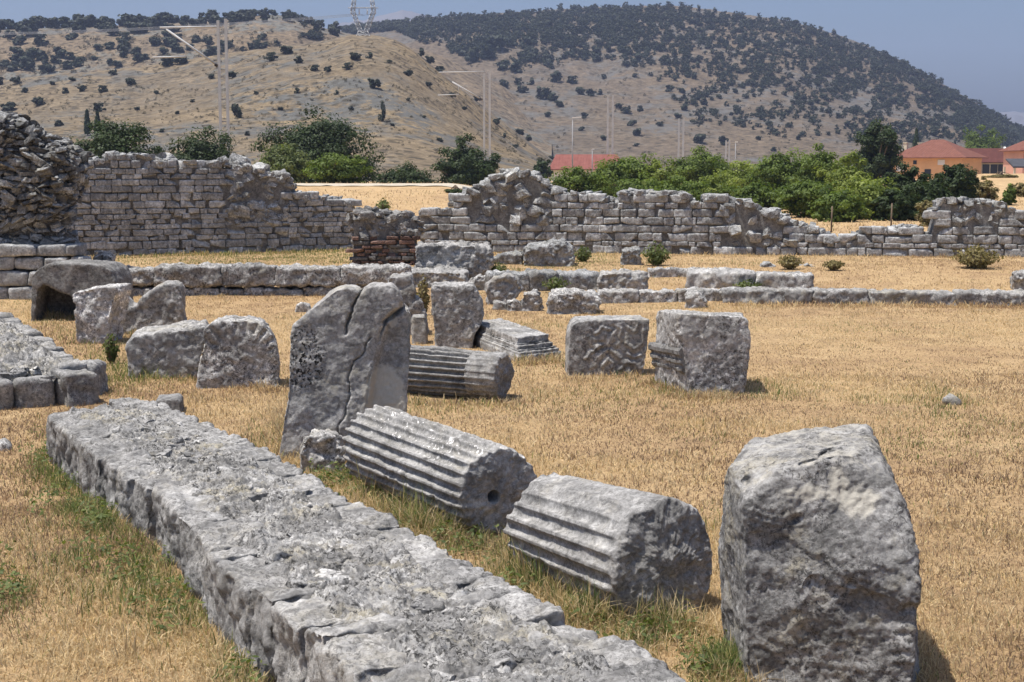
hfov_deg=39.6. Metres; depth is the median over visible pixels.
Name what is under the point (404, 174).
bush
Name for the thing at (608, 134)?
railway mast
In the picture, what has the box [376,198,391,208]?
shrub
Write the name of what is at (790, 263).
shrub
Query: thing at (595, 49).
hill bush
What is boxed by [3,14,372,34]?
power line
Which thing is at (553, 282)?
shrub
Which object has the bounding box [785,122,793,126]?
hill bush
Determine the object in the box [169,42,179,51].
hill bush
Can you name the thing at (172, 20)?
hill bush
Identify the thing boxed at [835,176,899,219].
bush
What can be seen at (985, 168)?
window
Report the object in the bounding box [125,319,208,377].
stone block
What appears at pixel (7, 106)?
hill bush
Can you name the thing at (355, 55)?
hill bush
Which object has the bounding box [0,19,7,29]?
hill bush
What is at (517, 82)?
hill bush
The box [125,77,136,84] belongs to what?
hill bush
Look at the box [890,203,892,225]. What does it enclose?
fence post
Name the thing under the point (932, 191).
bush
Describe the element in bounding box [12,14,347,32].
power line
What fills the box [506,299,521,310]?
boulder
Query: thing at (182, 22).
hill bush
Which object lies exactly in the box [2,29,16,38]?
hill bush
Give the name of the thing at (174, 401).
flat stone
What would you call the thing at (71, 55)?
hill bush
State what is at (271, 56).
hill bush
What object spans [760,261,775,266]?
boulder
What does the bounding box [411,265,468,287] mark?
plinth slab
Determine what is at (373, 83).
hill bush
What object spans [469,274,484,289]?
boulder
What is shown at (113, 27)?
hill bush
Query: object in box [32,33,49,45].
hill bush
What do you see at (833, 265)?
shrub
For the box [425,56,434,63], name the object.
hill bush
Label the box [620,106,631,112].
hill bush
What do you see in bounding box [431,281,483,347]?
capital block
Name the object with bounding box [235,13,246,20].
hill bush
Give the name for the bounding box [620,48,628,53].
hill bush
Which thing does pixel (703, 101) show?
hill bush
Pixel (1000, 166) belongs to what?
window
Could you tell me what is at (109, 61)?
hill bush
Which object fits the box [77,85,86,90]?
hill bush
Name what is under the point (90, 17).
hill bush
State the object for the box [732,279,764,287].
shrub
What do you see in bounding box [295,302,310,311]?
boulder
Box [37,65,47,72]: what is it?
hill bush
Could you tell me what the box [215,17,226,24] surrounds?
hill bush
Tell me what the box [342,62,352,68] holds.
hill bush
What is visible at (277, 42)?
hill bush
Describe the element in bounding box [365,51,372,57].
hill bush
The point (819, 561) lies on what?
stone block
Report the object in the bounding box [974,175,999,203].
bush
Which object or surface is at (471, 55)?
hill bush
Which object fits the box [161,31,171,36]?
hill bush
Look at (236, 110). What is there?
hill tree
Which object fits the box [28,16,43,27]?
hill bush
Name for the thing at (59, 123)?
hill bush
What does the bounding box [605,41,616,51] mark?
hill bush
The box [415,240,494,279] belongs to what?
plinth block
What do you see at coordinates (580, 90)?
hill bush
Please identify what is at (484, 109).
railway mast
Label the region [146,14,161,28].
hill bush
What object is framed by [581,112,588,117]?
hill bush
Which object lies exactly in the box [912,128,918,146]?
cypress
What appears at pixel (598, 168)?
acacia
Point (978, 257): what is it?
shrub
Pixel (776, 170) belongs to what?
bush
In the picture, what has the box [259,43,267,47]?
hill bush
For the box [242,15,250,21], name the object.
hill bush
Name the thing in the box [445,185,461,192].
bush
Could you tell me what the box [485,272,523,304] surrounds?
boulder
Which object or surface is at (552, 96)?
hill bush
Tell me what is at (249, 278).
stone kerb
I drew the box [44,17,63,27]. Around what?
hill bush
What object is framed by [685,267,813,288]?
stone kerb
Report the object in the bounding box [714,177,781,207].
bush
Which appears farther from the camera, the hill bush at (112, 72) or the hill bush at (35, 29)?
the hill bush at (35, 29)
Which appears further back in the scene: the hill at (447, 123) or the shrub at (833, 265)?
the hill at (447, 123)
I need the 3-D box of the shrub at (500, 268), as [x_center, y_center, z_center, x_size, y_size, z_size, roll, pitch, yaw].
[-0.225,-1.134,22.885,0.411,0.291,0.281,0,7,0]
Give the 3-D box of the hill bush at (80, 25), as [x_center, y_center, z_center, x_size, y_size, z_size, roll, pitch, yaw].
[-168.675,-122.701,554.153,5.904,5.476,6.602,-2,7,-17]
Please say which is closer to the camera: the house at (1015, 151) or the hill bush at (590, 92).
the house at (1015, 151)
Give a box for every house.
[550,154,619,181]
[895,140,988,178]
[998,141,1023,173]
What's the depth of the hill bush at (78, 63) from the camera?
498.16 m
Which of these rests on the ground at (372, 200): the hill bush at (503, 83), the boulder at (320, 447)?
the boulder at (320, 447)
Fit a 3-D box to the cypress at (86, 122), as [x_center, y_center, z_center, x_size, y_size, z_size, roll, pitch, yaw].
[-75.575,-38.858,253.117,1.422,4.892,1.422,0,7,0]
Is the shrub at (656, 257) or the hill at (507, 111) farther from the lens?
the hill at (507, 111)
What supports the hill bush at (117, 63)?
on the hill at (507, 111)
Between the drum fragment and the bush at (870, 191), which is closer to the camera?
the drum fragment
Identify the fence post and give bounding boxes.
[830,206,832,232]
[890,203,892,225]
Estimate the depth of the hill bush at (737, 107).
562.32 m
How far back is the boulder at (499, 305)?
19.09 m
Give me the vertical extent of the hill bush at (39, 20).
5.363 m
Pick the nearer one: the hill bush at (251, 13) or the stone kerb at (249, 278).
the stone kerb at (249, 278)
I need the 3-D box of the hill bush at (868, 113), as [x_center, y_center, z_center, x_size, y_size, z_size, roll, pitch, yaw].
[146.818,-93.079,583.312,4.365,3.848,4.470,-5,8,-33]
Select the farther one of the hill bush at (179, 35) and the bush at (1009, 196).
the hill bush at (179, 35)
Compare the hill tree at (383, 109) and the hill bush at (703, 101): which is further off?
the hill bush at (703, 101)
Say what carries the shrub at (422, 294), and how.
on the ground at (372, 200)
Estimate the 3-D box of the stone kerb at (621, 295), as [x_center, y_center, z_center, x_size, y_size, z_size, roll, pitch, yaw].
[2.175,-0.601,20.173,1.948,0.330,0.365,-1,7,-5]
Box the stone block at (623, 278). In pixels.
[596,268,648,290]
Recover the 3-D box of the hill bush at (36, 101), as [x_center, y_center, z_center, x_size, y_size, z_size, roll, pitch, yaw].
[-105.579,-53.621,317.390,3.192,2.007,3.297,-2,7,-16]
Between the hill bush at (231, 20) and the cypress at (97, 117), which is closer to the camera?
the cypress at (97, 117)
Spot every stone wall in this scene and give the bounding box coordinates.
[67,150,361,255]
[418,167,1023,256]
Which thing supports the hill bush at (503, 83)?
on the hill at (661, 140)
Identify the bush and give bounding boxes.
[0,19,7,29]
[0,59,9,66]
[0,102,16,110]
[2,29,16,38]
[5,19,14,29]
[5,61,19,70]
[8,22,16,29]
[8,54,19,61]
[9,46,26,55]
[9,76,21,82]
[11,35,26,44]
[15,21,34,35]
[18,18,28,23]
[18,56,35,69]
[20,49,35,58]
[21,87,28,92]
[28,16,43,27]
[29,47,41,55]
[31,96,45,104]
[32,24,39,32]
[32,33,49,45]
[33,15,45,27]
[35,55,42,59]
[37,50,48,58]
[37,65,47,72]
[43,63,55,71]
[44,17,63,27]
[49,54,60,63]
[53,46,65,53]
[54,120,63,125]
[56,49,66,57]
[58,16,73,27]
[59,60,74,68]
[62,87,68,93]
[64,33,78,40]
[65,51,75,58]
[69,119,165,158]
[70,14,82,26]
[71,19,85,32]
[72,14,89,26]
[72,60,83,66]
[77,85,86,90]
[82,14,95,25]
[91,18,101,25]
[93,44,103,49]
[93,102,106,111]
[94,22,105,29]
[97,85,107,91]
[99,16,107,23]
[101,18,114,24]
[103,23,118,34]
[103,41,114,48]
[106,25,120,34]
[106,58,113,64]
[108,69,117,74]
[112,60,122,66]
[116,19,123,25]
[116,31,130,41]
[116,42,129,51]
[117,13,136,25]
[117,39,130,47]
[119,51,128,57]
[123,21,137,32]
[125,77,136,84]
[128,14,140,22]
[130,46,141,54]
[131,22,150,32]
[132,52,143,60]
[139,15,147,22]
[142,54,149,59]
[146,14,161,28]
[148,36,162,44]
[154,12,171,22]
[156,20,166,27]
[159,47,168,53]
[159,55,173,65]
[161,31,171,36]
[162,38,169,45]
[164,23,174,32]
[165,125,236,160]
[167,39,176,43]
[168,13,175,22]
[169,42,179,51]
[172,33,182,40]
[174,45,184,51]
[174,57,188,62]
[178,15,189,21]
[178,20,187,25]
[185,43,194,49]
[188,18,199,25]
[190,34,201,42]
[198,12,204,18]
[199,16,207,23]
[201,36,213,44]
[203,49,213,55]
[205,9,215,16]
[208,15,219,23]
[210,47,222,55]
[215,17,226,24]
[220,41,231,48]
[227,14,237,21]
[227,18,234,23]
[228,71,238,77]
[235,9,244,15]
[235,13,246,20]
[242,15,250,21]
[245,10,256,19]
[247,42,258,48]
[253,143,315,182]
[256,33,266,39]
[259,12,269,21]
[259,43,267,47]
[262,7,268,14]
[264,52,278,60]
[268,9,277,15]
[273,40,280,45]
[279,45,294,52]
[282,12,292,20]
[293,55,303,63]
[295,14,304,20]
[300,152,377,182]
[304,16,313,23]
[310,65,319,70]
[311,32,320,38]
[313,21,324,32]
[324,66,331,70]
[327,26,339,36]
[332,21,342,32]
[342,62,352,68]
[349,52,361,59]
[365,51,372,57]
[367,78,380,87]
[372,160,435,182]
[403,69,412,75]
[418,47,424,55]
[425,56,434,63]
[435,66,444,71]
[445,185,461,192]
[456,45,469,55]
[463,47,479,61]
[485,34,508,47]
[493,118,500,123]
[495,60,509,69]
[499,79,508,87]
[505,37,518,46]
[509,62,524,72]
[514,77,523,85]
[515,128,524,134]
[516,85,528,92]
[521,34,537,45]
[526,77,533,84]
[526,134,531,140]
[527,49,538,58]
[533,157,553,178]
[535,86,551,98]
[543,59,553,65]
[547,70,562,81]
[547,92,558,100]
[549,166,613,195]
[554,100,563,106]
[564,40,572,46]
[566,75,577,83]
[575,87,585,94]
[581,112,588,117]
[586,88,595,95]
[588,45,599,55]
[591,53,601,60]
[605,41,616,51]
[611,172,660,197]
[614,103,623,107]
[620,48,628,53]
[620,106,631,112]
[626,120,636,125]
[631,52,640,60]
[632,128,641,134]
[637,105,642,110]
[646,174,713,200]
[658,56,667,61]
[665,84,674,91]
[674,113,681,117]
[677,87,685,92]
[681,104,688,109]
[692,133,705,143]
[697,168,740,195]
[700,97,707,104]
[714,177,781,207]
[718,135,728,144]
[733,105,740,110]
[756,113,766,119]
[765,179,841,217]
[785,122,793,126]
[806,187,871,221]
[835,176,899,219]
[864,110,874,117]
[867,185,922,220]
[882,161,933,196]
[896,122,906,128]
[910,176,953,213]
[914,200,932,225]
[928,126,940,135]
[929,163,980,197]
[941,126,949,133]
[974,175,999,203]
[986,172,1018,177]
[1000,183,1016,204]
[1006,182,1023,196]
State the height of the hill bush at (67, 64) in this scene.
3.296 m
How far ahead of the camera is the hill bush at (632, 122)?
516.98 m
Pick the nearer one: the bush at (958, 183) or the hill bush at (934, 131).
the bush at (958, 183)
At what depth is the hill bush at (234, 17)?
562.81 m
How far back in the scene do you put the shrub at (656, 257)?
24.45 m
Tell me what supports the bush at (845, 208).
on the ground at (372, 200)
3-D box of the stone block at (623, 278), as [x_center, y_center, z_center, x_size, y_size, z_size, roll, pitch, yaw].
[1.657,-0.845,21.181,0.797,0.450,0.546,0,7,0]
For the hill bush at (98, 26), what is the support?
on the hill at (507, 111)
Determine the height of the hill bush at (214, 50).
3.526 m
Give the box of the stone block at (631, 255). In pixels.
[620,246,641,264]
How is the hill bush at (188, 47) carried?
on the hill at (507, 111)
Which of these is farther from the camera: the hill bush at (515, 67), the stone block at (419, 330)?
the hill bush at (515, 67)
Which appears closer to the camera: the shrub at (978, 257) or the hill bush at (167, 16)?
the shrub at (978, 257)
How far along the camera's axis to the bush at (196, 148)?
76.75 m
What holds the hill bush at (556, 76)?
on the hill at (661, 140)
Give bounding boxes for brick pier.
[345,205,425,264]
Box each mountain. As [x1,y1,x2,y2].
[338,10,434,30]
[1000,111,1023,125]
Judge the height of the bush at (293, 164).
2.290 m
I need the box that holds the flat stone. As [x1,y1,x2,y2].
[156,393,183,411]
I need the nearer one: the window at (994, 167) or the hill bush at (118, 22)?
the window at (994, 167)
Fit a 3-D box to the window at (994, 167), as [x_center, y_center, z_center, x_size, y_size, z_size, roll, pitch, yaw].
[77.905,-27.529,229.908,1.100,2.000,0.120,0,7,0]
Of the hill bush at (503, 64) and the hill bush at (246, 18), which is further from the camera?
the hill bush at (503, 64)
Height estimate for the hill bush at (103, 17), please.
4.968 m
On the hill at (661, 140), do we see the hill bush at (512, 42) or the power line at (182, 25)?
the hill bush at (512, 42)
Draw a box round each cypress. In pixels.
[83,109,90,134]
[94,111,100,134]
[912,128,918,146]
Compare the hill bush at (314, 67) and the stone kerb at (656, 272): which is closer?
the stone kerb at (656, 272)
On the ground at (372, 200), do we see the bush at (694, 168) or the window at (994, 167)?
the bush at (694, 168)
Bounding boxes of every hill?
[0,14,551,155]
[0,35,552,180]
[340,5,1014,170]
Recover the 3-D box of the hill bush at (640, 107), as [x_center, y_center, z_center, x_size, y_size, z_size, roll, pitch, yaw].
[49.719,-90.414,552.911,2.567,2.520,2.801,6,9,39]
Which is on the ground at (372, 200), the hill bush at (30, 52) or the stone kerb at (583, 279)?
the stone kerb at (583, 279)
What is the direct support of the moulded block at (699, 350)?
on the ground at (372, 200)
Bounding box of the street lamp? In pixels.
[572,116,580,166]
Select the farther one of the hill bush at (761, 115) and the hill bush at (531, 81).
the hill bush at (531, 81)
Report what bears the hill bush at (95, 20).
on the hill at (507, 111)
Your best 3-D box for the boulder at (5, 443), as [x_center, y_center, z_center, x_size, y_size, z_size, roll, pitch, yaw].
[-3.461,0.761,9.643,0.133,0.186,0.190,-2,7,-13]
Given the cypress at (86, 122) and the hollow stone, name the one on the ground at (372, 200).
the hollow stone
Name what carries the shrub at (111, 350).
on the ground at (372, 200)
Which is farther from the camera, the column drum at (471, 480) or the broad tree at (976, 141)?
the broad tree at (976, 141)
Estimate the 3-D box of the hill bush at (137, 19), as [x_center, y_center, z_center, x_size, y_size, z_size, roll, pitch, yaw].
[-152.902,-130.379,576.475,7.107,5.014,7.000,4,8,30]
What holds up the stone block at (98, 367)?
on the ground at (372, 200)
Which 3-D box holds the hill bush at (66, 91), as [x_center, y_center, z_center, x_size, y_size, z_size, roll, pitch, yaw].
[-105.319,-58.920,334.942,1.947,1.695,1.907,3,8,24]
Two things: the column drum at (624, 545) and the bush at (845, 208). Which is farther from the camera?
the bush at (845, 208)
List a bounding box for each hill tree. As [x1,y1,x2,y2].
[231,103,242,117]
[378,101,385,121]
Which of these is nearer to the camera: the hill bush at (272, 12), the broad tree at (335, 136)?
the broad tree at (335, 136)
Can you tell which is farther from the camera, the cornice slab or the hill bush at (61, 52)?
the hill bush at (61, 52)
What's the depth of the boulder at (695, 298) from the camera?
19.27 m
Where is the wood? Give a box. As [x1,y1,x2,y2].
[341,1,1023,147]
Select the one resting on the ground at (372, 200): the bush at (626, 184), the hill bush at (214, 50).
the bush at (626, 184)
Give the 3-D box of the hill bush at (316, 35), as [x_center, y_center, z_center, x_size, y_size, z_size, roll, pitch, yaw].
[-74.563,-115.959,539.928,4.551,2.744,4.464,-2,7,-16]
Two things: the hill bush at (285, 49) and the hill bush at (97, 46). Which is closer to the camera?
the hill bush at (285, 49)
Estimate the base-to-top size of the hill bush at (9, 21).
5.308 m
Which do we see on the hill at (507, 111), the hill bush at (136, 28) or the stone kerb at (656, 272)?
the hill bush at (136, 28)
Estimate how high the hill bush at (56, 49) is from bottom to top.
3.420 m
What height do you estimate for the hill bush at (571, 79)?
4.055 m
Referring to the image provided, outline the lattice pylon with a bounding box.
[348,0,377,35]
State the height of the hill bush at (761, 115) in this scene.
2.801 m
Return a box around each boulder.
[0,438,11,450]
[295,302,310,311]
[300,429,345,471]
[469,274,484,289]
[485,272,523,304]
[492,300,506,309]
[493,250,522,264]
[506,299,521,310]
[521,289,543,310]
[522,237,575,266]
[684,289,707,308]
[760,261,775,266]
[942,393,961,404]
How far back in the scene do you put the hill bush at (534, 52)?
683.99 m
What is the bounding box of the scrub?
[0,7,1009,163]
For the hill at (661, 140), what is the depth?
591.16 m
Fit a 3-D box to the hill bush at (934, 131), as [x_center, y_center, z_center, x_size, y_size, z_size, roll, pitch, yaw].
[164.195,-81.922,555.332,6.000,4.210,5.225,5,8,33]
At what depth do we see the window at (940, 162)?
219.17 m
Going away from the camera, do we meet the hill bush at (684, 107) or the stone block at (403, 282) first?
the stone block at (403, 282)
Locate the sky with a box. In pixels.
[0,0,1023,112]
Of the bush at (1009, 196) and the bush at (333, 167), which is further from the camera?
the bush at (333, 167)
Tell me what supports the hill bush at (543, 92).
on the hill at (661, 140)
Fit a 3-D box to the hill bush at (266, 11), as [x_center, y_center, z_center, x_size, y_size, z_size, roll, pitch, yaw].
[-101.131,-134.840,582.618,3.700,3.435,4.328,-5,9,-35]
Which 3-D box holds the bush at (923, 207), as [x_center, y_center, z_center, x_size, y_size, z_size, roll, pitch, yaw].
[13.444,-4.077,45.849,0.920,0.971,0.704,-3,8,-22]
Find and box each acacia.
[589,159,612,191]
[594,152,665,196]
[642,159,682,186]
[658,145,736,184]
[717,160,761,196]
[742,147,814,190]
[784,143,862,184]
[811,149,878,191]
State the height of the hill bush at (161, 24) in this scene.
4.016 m
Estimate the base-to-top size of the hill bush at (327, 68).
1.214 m
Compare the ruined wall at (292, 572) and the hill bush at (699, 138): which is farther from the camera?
the hill bush at (699, 138)
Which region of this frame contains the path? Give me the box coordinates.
[296,183,470,188]
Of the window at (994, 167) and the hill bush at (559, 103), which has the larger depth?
the hill bush at (559, 103)
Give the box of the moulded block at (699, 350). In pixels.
[648,309,750,393]
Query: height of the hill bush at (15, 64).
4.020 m
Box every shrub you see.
[102,329,119,363]
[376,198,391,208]
[416,274,430,311]
[491,262,510,270]
[542,275,571,290]
[574,246,592,261]
[640,241,670,265]
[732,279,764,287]
[776,255,803,269]
[822,259,844,270]
[950,243,1005,268]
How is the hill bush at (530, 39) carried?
on the hill at (661, 140)
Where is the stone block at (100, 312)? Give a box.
[73,283,132,343]
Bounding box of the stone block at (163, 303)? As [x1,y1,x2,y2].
[123,280,186,333]
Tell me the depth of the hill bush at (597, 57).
690.69 m
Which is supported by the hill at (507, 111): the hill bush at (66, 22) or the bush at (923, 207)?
the hill bush at (66, 22)
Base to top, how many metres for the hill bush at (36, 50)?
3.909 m
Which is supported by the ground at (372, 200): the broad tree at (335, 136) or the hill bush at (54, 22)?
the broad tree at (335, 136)
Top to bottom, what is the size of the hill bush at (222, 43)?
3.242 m
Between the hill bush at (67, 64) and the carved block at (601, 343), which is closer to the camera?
the carved block at (601, 343)
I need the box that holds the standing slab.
[280,282,410,458]
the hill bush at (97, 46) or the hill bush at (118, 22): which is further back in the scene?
the hill bush at (118, 22)
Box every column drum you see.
[342,405,536,534]
[407,345,514,398]
[503,472,712,620]
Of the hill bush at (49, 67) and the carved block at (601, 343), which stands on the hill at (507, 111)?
the hill bush at (49, 67)
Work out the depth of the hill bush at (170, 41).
521.76 m
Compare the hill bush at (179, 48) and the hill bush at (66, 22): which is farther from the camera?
the hill bush at (66, 22)
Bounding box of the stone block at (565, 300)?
[546,287,601,313]
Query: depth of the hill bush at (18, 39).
526.93 m
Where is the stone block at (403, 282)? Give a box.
[387,272,428,334]
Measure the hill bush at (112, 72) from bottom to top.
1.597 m
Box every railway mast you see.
[153,19,229,151]
[438,71,490,158]
[607,96,613,153]
[678,118,683,159]
[725,140,729,168]
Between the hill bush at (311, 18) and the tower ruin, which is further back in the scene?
the hill bush at (311, 18)
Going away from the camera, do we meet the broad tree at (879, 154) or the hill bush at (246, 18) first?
the broad tree at (879, 154)
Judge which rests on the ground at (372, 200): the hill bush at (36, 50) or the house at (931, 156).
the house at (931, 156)
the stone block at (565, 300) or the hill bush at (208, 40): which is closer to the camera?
the stone block at (565, 300)
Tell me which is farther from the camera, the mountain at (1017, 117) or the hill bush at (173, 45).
the mountain at (1017, 117)
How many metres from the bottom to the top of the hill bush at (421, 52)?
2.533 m
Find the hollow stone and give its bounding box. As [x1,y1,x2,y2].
[31,259,133,321]
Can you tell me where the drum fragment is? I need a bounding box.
[196,315,279,388]
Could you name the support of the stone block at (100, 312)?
on the ground at (372, 200)
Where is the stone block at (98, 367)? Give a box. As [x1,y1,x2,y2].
[69,359,107,395]
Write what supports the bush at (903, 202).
on the ground at (372, 200)
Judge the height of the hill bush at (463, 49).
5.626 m
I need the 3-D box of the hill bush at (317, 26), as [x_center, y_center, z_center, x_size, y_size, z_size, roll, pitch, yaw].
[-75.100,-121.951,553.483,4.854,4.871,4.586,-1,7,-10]
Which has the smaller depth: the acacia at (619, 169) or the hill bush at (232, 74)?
the acacia at (619, 169)
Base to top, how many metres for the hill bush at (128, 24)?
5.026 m
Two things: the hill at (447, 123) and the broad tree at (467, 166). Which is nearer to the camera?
the broad tree at (467, 166)
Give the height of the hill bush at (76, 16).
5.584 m
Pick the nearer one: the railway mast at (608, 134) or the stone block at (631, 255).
the stone block at (631, 255)
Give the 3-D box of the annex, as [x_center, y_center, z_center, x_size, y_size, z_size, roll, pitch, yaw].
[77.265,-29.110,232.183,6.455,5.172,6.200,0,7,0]
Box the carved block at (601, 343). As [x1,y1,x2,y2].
[565,315,648,375]
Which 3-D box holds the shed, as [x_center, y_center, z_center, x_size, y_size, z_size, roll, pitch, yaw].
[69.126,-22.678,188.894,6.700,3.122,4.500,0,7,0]
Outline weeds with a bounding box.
[0,426,741,681]
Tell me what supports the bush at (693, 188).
on the ground at (372, 200)
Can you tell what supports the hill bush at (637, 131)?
on the hill at (661, 140)
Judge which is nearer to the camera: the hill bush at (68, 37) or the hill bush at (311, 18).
the hill bush at (68, 37)
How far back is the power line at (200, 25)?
385.35 m
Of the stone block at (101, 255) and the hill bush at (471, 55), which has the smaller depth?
the stone block at (101, 255)
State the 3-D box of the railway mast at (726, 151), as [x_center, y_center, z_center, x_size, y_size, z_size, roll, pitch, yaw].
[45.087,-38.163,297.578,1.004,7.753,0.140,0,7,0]
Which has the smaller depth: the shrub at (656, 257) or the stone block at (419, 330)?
the stone block at (419, 330)
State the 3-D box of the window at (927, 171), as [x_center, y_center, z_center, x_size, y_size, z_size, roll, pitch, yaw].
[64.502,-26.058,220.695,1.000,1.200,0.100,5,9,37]
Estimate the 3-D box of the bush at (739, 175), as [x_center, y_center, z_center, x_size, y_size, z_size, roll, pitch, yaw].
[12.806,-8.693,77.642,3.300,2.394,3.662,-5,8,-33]
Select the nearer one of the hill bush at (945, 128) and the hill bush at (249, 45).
the hill bush at (249, 45)
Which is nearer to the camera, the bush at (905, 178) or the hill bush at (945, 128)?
the bush at (905, 178)
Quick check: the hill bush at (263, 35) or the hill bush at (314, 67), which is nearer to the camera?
the hill bush at (314, 67)
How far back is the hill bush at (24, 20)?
579.34 m
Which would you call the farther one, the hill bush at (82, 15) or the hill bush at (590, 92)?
the hill bush at (590, 92)
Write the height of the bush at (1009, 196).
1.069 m
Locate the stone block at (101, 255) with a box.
[93,250,115,260]
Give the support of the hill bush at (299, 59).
on the hill at (447, 123)
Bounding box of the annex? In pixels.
[966,147,1005,173]
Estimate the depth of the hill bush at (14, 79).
360.81 m
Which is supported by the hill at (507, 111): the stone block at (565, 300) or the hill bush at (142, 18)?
the hill bush at (142, 18)
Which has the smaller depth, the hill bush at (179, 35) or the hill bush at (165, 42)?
the hill bush at (165, 42)
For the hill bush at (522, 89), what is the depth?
592.65 m
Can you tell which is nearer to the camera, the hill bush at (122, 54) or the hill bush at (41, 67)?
the hill bush at (41, 67)
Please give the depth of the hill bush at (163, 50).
502.86 m
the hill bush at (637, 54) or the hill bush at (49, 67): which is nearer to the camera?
the hill bush at (49, 67)
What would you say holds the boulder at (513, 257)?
on the ground at (372, 200)
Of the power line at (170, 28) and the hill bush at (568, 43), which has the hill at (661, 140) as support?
the hill bush at (568, 43)
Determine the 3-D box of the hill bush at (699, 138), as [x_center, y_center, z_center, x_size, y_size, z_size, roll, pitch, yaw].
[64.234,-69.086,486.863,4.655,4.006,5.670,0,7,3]
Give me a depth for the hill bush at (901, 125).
555.14 m
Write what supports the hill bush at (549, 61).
on the hill at (661, 140)
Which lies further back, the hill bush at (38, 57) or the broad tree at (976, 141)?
the hill bush at (38, 57)
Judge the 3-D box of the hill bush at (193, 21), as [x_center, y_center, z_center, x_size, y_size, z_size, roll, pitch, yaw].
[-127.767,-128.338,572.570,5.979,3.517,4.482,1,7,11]
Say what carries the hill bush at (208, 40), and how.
on the hill at (507, 111)
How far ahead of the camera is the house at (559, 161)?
186.98 m
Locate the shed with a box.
[1003,159,1023,173]
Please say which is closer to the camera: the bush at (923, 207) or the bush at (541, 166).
the bush at (923, 207)
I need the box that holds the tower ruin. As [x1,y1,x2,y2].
[0,111,94,299]
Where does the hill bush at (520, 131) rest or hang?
on the hill at (447, 123)
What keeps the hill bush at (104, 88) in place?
on the hill at (447, 123)
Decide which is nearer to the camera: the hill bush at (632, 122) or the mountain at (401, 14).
the hill bush at (632, 122)
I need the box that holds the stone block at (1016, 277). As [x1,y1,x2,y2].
[1009,269,1023,289]
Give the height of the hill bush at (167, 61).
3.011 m
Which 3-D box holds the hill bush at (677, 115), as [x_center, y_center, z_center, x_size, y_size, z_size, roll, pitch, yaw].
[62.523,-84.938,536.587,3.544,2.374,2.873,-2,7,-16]
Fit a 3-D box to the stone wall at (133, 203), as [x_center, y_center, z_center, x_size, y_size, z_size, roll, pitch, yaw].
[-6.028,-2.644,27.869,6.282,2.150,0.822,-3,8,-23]
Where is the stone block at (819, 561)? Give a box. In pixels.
[718,423,921,681]
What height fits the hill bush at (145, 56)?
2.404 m
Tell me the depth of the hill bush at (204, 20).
574.65 m
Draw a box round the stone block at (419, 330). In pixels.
[411,314,427,343]
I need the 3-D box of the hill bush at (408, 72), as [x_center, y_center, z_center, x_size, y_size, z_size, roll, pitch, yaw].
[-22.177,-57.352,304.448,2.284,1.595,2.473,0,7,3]
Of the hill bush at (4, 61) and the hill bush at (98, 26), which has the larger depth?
the hill bush at (98, 26)
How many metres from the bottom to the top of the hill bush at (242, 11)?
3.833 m
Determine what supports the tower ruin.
on the ground at (372, 200)
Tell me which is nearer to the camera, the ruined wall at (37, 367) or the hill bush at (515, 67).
the ruined wall at (37, 367)
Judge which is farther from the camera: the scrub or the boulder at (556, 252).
the scrub
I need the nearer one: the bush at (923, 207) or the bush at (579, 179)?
the bush at (923, 207)
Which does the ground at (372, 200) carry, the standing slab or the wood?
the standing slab
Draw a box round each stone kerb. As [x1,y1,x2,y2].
[126,261,411,295]
[484,268,598,291]
[597,286,721,303]
[647,267,743,277]
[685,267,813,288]
[720,286,1023,305]
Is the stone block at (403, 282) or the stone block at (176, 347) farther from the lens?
the stone block at (403, 282)
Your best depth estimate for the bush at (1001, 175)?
77.12 m
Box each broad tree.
[249,103,386,182]
[430,132,500,185]
[853,118,905,186]
[963,124,1007,147]
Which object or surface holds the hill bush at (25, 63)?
on the hill at (507, 111)
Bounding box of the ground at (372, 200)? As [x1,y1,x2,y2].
[0,174,1023,681]
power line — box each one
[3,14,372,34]
[8,14,360,33]
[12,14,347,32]
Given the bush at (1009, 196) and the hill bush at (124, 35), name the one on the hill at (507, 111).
the hill bush at (124, 35)
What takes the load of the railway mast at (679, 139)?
on the ground at (372, 200)
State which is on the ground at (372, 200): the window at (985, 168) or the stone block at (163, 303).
the stone block at (163, 303)
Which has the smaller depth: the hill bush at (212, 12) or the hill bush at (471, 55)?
the hill bush at (212, 12)
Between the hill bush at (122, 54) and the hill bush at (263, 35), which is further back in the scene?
the hill bush at (263, 35)
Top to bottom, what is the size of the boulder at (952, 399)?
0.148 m
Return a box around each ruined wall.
[0,312,99,409]
[46,397,685,681]
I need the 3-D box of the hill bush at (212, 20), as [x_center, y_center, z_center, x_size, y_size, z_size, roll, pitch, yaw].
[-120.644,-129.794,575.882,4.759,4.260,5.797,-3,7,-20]
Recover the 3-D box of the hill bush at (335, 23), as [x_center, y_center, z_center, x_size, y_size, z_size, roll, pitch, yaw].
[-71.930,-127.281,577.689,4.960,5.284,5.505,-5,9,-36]
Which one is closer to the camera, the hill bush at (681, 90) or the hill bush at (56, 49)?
the hill bush at (56, 49)
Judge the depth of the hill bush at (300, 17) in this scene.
574.59 m
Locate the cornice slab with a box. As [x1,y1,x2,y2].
[473,318,560,360]
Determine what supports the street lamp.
on the ground at (372, 200)
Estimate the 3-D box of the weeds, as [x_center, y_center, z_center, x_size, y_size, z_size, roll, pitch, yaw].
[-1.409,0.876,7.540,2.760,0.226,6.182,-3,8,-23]
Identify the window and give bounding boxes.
[924,169,930,173]
[938,160,944,164]
[982,164,989,173]
[990,164,997,173]
[998,164,1002,173]

